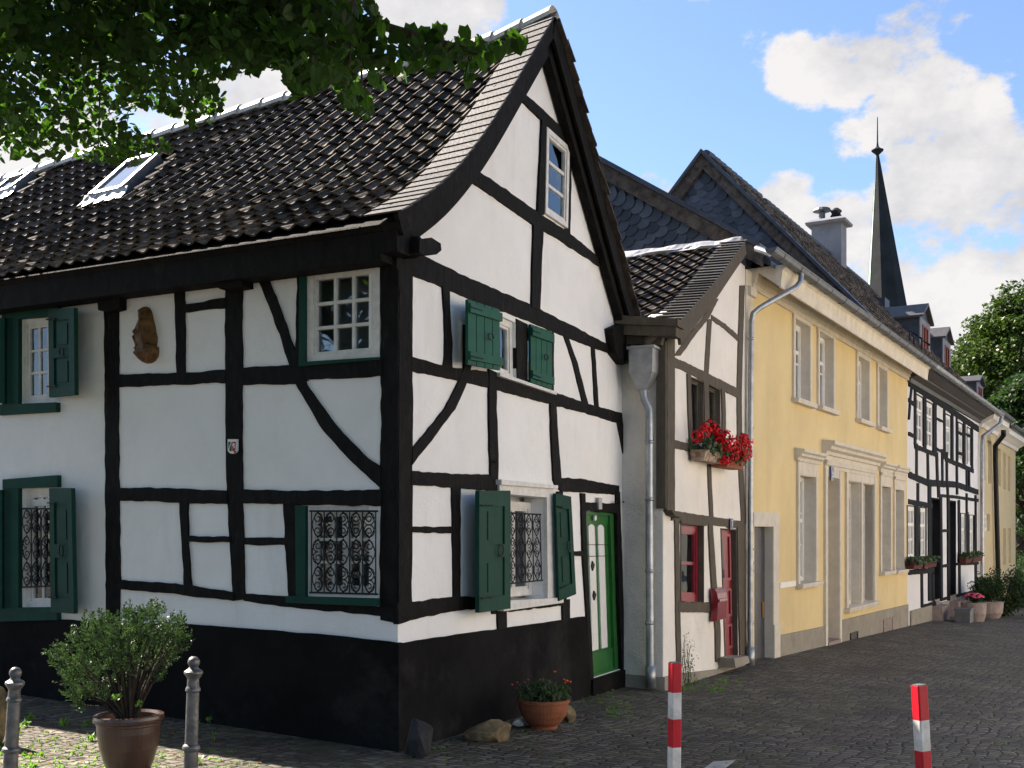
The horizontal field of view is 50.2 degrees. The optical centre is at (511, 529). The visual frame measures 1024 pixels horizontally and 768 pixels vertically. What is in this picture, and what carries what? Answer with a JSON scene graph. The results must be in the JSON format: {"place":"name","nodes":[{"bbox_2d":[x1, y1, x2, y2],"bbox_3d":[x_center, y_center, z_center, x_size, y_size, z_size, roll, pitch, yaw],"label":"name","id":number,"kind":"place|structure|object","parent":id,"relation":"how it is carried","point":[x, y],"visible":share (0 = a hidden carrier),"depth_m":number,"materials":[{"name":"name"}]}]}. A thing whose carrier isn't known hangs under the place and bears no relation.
{"place":"outdoors","nodes":[
{"label":"outdoors","id":0,"kind":"place"},
{"bbox_2d":[0,686,7,743],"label":"stone","id":1,"kind":"object","parent":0,"point":[3,701],"visible":0.79,"depth_m":7.47,"materials":[{"name":"beige stone"}]},
{"bbox_2d":[0,608,1023,767],"bbox_3d":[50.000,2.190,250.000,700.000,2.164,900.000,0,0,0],"label":"cobbled street","id":2,"kind":"structure","parent":0,"point":[942,654],"depth_m":9.59,"materials":[{"name":"grey stone"}]},
{"bbox_2d":[1,667,24,767],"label":"cast iron bollard","id":3,"kind":"object","parent":2,"relation":"on","point":[14,685],"visible":1,"depth_m":6.02,"materials":[{"name":"grey metal"}]},
{"bbox_2d":[42,597,195,767],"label":"potted shrub","id":4,"kind":"object","parent":2,"relation":"on","point":[128,729],"visible":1,"depth_m":6.75,"materials":[{"name":"green plant"}]},
{"bbox_2d":[182,656,202,767],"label":"cast iron bollard","id":5,"kind":"object","parent":2,"relation":"on","point":[193,673],"visible":1,"depth_m":6.02,"materials":[{"name":"grey metal"}]},
{"bbox_2d":[0,0,528,166],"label":"lime tree","id":6,"kind":"object","parent":2,"relation":"on","point":[255,38],"visible":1,"depth_m":5.64,"materials":[{"name":"green plant"}]},
{"bbox_2d":[0,5,640,751],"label":"timber framed house","id":7,"kind":"structure","parent":2,"relation":"on","point":[392,343],"depth_m":8.97,"materials":[{"name":"paint"}]},
{"bbox_2d":[0,307,60,415],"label":"window","id":8,"kind":"structure","parent":7,"relation":"in","point":[35,332],"depth_m":9.58,"materials":[{"name":"green wood"}]},
{"bbox_2d":[0,475,60,621],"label":"window","id":9,"kind":"structure","parent":7,"relation":"in","point":[37,553],"depth_m":9.57,"materials":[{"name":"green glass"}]},
{"bbox_2d":[132,307,158,363],"bbox_3d":[-3.011,-1.586,8.903,0.261,0.464,0.116,0,0,28],"label":"wall carving","id":10,"kind":"object","parent":7,"relation":"attached to","point":[145,340],"depth_m":8.88,"materials":[{"name":"brown wood"}]},
{"bbox_2d":[228,439,238,453],"bbox_3d":[-2.176,-0.644,8.520,0.090,0.115,0.029,0,0,26],"label":"crest plaque","id":11,"kind":"object","parent":7,"relation":"attached to","point":[233,446],"visible":1,"depth_m":8.51,"materials":[{"name":"white paint"}]},
{"bbox_2d":[286,505,380,605],"bbox_3d":[-1.248,0.189,8.228,0.925,0.739,0.671,0,0,0],"label":"window","id":12,"kind":"structure","parent":7,"relation":"in","point":[347,539],"depth_m":8.14,"materials":[{"name":"glass"}]},
{"bbox_2d":[307,267,380,360],"bbox_3d":[-1.172,-1.597,8.239,0.739,0.701,0.610,0,0,0],"label":"window","id":13,"kind":"structure","parent":7,"relation":"in","point":[313,282],"depth_m":8.11,"materials":[{"name":"white wood"}]},
{"bbox_2d":[497,319,556,394],"bbox_3d":[-0.020,-1.546,9.770,0.887,0.565,1.078,0,0,0],"label":"window","id":14,"kind":"structure","parent":7,"relation":"in","point":[506,335],"depth_m":9.56,"materials":[{"name":"white wood"}]},
{"bbox_2d":[496,479,563,610],"bbox_3d":[0.018,0.140,9.805,0.942,1.116,1.194,0,0,0],"label":"window","id":15,"kind":"structure","parent":7,"relation":"in","point":[522,572],"depth_m":9.99,"materials":[{"name":"white glass"}]},
{"bbox_2d":[545,127,569,227],"bbox_3d":[0.279,-3.318,10.425,0.563,0.823,0.660,0,0,0],"label":"window","id":16,"kind":"structure","parent":7,"relation":"in","point":[557,151],"depth_m":10.39,"materials":[{"name":"white glass"}]},
{"bbox_2d":[586,511,618,676],"bbox_3d":[0.908,0.670,11.490,0.082,1.717,1.041,0,0,26],"label":"door","id":17,"kind":"structure","parent":7,"relation":"in","point":[599,525],"depth_m":11.57,"materials":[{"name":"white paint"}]},
{"bbox_2d":[1,685,765,767],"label":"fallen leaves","id":18,"kind":"object","parent":2,"relation":"on","point":[280,755],"visible":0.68,"depth_m":7.96,"materials":[{"name":"green plant"}]},
{"bbox_2d":[405,718,432,758],"bbox_3d":[-0.669,1.473,7.717,0.194,0.273,0.166,0,0,20],"label":"stone","id":19,"kind":"object","parent":2,"relation":"on","point":[419,741],"visible":1,"depth_m":7.67,"materials":[{"name":"grey stone"}]},
{"bbox_2d":[464,719,510,741],"bbox_3d":[-0.188,1.567,8.421,0.368,0.188,0.217,0,0,0],"label":"stone","id":20,"kind":"object","parent":2,"relation":"on","point":[494,730],"visible":0.94,"depth_m":8.38,"materials":[{"name":"beige stone"}]},
{"bbox_2d":[0,665,1023,767],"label":"weeds","id":21,"kind":"object","parent":2,"relation":"on","point":[62,721],"visible":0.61,"depth_m":7.93,"materials":[{"name":"green plant"}]},
{"bbox_2d":[511,718,523,726],"bbox_3d":[0.046,1.607,9.100,0.104,0.076,0.084,0,0,0],"label":"stone","id":22,"kind":"object","parent":2,"relation":"on","point":[517,722],"visible":1,"depth_m":9.07,"materials":[{"name":"grey stone"}]},
{"bbox_2d":[511,671,571,729],"bbox_3d":[0.263,1.422,9.117,0.443,0.493,0.443,0,0,40],"label":"terracotta planter","id":23,"kind":"object","parent":2,"relation":"on","point":[542,706],"visible":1,"depth_m":9.01,"materials":[{"name":"orange ceramic"}]},
{"bbox_2d":[564,705,575,721],"bbox_3d":[0.499,1.612,9.474,0.121,0.168,0.082,0,0,0],"label":"stone","id":24,"kind":"object","parent":2,"relation":"on","point":[570,716],"visible":0.73,"depth_m":9.46,"materials":[{"name":"beige stone"}]},
{"bbox_2d":[667,661,681,767],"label":"striped post","id":25,"kind":"object","parent":2,"relation":"on","point":[674,709],"visible":1,"depth_m":6.17,"materials":[{"name":"metal"}]},
{"bbox_2d":[614,237,749,690],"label":"narrow timbered house","id":26,"kind":"structure","parent":2,"relation":"on","point":[683,513],"depth_m":12.57,"materials":[{"name":"paint"}]},
{"bbox_2d":[682,525,697,601],"bbox_3d":[1.879,0.405,12.790,0.707,0.945,0.937,0,0,0],"label":"window","id":27,"kind":"structure","parent":26,"relation":"in","point":[689,533],"depth_m":12.91,"materials":[{"name":"red paint"}]},
{"bbox_2d":[691,380,699,442],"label":"window","id":28,"kind":"structure","parent":26,"relation":"in","point":[694,385],"depth_m":13.04,"materials":[{"name":"brown glass"}]},
{"bbox_2d":[688,419,729,463],"bbox_3d":[2.250,-1.025,12.658,0.294,0.486,1.254,0,0,26],"label":"geranium box","id":29,"kind":"object","parent":26,"relation":"attached to","point":[710,453],"visible":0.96,"depth_m":12.52,"materials":[{"name":"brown wood"}]},
{"bbox_2d":[709,387,715,440],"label":"window","id":30,"kind":"structure","parent":26,"relation":"in","point":[712,393],"depth_m":13.68,"materials":[{"name":"brown glass"}]},
{"bbox_2d":[711,587,726,621],"bbox_3d":[2.546,0.924,13.405,0.105,0.406,0.391,0,0,27],"label":"letterbox","id":31,"kind":"object","parent":26,"relation":"attached to","point":[718,603],"visible":1,"depth_m":13.26,"materials":[{"name":"red metal"}]},
{"bbox_2d":[722,530,732,654],"bbox_3d":[2.732,0.842,14.110,0.060,1.672,0.757,0,0,27],"label":"door","id":32,"kind":"structure","parent":26,"relation":"in","point":[726,534],"depth_m":14.23,"materials":[{"name":"red paint"}]},
{"bbox_2d":[713,429,753,469],"bbox_3d":[2.673,-0.973,13.395,0.359,0.454,1.390,0,0,27],"label":"geranium box","id":33,"kind":"object","parent":26,"relation":"attached to","point":[738,457],"visible":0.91,"depth_m":13.28,"materials":[{"name":"ceramic"}]},
{"bbox_2d":[680,633,698,684],"bbox_3d":[1.987,1.473,12.364,0.141,0.630,0.512,0,0,31],"label":"wall plant","id":34,"kind":"object","parent":2,"relation":"on","point":[690,667],"depth_m":12.35,"materials":[{"name":"green plant"}]},
{"bbox_2d":[705,760,734,767],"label":"road marking","id":35,"kind":"object","parent":2,"relation":"on","point":[718,764],"visible":1,"depth_m":7.92,"materials":[{"name":"grey paint"}]},
{"bbox_2d":[599,149,937,665],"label":"yellow house","id":36,"kind":"structure","parent":2,"relation":"on","point":[834,360],"depth_m":17.83,"materials":[{"name":"paint"}]},
{"bbox_2d":[754,527,764,658],"bbox_3d":[3.431,0.970,15.530,0.115,2.010,0.780,0,0,31],"label":"door","id":37,"kind":"structure","parent":36,"relation":"in","point":[759,532],"depth_m":15.64,"materials":[{"name":"grey wood"}]},
{"bbox_2d":[796,325,800,397],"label":"window","id":38,"kind":"structure","parent":36,"relation":"in","point":[798,329],"depth_m":17.44,"materials":[{"name":"white paint"}]},
{"bbox_2d":[800,477,803,580],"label":"window","id":39,"kind":"structure","parent":36,"relation":"in","point":[801,479],"depth_m":17.74,"materials":[{"name":"white paint"}]},
{"bbox_2d":[820,337,824,405],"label":"window","id":40,"kind":"structure","parent":36,"relation":"in","point":[822,341],"depth_m":18.68,"materials":[{"name":"white paint"}]},
{"bbox_2d":[849,481,859,603],"bbox_3d":[6.016,0.267,20.091,0.929,2.273,1.096,0,0,0],"label":"window","id":41,"kind":"structure","parent":36,"relation":"in","point":[854,487],"depth_m":20.41,"materials":[{"name":"wood"}]},
{"bbox_2d":[859,361,860,417],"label":"window","id":42,"kind":"structure","parent":36,"relation":"in","point":[859,361],"depth_m":20.95,"materials":[{"name":"white paint"}]},
{"bbox_2d":[844,483,880,612],"bbox_3d":[6.474,0.312,20.463,0.310,2.363,2.425,0,0,31],"label":"window","id":43,"kind":"structure","parent":36,"relation":"in","point":[866,604],"depth_m":21.35,"materials":[{"name":"beige stone"}]},
{"bbox_2d":[879,372,879,425],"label":"window","id":44,"kind":"structure","parent":36,"relation":"in","point":[879,372],"depth_m":22.37,"materials":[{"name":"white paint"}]},
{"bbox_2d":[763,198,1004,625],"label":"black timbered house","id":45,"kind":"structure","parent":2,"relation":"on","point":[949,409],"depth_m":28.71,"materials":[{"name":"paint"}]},
{"bbox_2d":[908,506,913,556],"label":"window","id":46,"kind":"structure","parent":45,"relation":"in","point":[910,509],"depth_m":24.71,"materials":[{"name":"white paint"}]},
{"bbox_2d":[905,556,926,568],"bbox_3d":[8.928,0.727,24.155,0.309,0.287,1.177,0,0,30],"label":"herb box","id":47,"kind":"object","parent":45,"relation":"attached to","point":[912,562],"visible":1,"depth_m":23.80,"materials":[{"name":"green plant"}]},
{"bbox_2d":[917,396,921,445],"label":"window","id":48,"kind":"structure","parent":45,"relation":"in","point":[919,400],"depth_m":25.62,"materials":[{"name":"white paint"}]},
{"bbox_2d":[920,508,924,556],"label":"window","id":49,"kind":"structure","parent":45,"relation":"in","point":[922,510],"depth_m":25.92,"materials":[{"name":"white paint"}]},
{"bbox_2d":[927,402,931,450],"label":"window","id":50,"kind":"structure","parent":45,"relation":"in","point":[929,406],"depth_m":26.73,"materials":[{"name":"white paint"}]},
{"bbox_2d":[922,555,940,567],"bbox_3d":[9.705,0.746,25.451,0.319,0.292,1.657,0,0,30],"label":"herb box","id":51,"kind":"object","parent":45,"relation":"attached to","point":[931,561],"visible":0.69,"depth_m":25.37,"materials":[{"name":"green plant"}]},
{"bbox_2d":[946,415,949,457],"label":"window","id":52,"kind":"structure","parent":45,"relation":"in","point":[947,417],"depth_m":29.02,"materials":[{"name":"white paint"}]},
{"bbox_2d":[959,423,961,462],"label":"window","id":53,"kind":"structure","parent":45,"relation":"in","point":[960,425],"depth_m":30.85,"materials":[{"name":"white paint"}]},
{"bbox_2d":[961,514,963,553],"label":"window","id":54,"kind":"structure","parent":45,"relation":"in","point":[962,515],"depth_m":31.13,"materials":[{"name":"white paint"}]},
{"bbox_2d":[959,551,974,562],"bbox_3d":[12.681,0.781,30.483,0.334,0.322,1.176,0,0,31],"label":"herb box","id":55,"kind":"object","parent":45,"relation":"attached to","point":[965,557],"visible":1,"depth_m":30.17,"materials":[{"name":"brown ceramic"}]},
{"bbox_2d":[968,429,969,464],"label":"window","id":56,"kind":"structure","parent":45,"relation":"in","point":[968,429],"depth_m":32.17,"materials":[{"name":"white paint"}]},
{"bbox_2d":[970,515,972,551],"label":"window","id":57,"kind":"structure","parent":45,"relation":"in","point":[971,517],"depth_m":32.65,"materials":[{"name":"white paint"}]},
{"bbox_2d":[966,550,984,562],"bbox_3d":[13.591,0.792,32.014,0.316,0.327,1.938,0,0,31],"label":"herb box","id":58,"kind":"object","parent":45,"relation":"attached to","point":[978,556],"visible":0.69,"depth_m":31.88,"materials":[{"name":"green plant"}]},
{"bbox_2d":[868,117,906,306],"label":"church","id":59,"kind":"structure","parent":2,"relation":"on","point":[885,278],"depth_m":178.51,"materials":[{"name":"slate"},{"name":"stone"}]},
{"bbox_2d":[911,683,931,767],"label":"striped post","id":60,"kind":"object","parent":2,"relation":"on","point":[921,725],"visible":1,"depth_m":5.57,"materials":[{"name":"metal"}]},
{"bbox_2d":[954,607,974,622],"bbox_3d":[11.024,2.097,26.646,0.380,0.340,0.640,0,0,31],"label":"planter trough","id":61,"kind":"object","parent":2,"relation":"on","point":[964,614],"visible":1,"depth_m":26.41,"materials":[{"name":"metal"}]},
{"bbox_2d":[961,593,986,621],"bbox_3d":[11.480,1.935,27.182,0.600,0.713,0.600,0,0,0],"label":"flower pot","id":62,"kind":"object","parent":2,"relation":"on","point":[979,609],"visible":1,"depth_m":26.96,"materials":[{"name":"ceramic"}]},
{"bbox_2d":[951,279,1023,565],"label":"broadleaf tree","id":63,"kind":"object","parent":2,"relation":"on","point":[987,347],"visible":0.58,"depth_m":60.55,"materials":[{"name":"green plant"}]},
{"bbox_2d":[967,573,1007,618],"bbox_3d":[12.618,1.749,29.052,0.940,1.218,0.957,0,0,0],"label":"potted bush","id":64,"kind":"object","parent":2,"relation":"on","point":[994,609],"visible":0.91,"depth_m":28.84,"materials":[{"name":"green plant"}]},
{"bbox_2d":[967,564,1023,615],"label":"green bush","id":65,"kind":"object","parent":2,"relation":"on","point":[1013,601],"visible":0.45,"depth_m":29.94,"materials":[{"name":"green plant"}]},
{"bbox_2d":[979,409,1015,576],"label":"pale yellow house","id":66,"kind":"structure","parent":2,"relation":"on","point":[988,423],"depth_m":35.72,"materials":[{"name":"paint"}]},
{"bbox_2d":[985,514,986,530],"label":"window","id":67,"kind":"structure","parent":66,"relation":"in","point":[985,514],"depth_m":35.89,"materials":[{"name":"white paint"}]},
{"bbox_2d":[987,441,987,482],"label":"window","id":68,"kind":"structure","parent":66,"relation":"in","point":[987,441],"depth_m":36.14,"materials":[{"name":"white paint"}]},
{"bbox_2d":[987,371,1023,572],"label":"broadleaf tree","id":69,"kind":"object","parent":2,"relation":"on","point":[1010,401],"visible":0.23,"depth_m":49.43,"materials":[{"name":"green plant"}]},
{"bbox_2d":[993,424,1023,601],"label":"cream house","id":70,"kind":"structure","parent":2,"relation":"on","point":[1008,443],"depth_m":39.23,"materials":[{"name":"paint"}]},
{"bbox_2d":[994,345,1023,527],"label":"broadleaf tree","id":71,"kind":"object","parent":2,"relation":"on","point":[1002,384],"visible":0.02,"depth_m":67.07,"materials":[{"name":"green plant"}]},
{"bbox_2d":[1015,550,1023,580],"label":"green bush","id":72,"kind":"object","parent":2,"relation":"on","point":[1021,561],"visible":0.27,"depth_m":46.61,"materials":[{"name":"green plant"}]},
{"bbox_2d":[0,0,1023,355],"label":"sky","id":73,"kind":"structure","parent":0,"point":[790,95],"materials":[{"name":"blue"}]}
]}

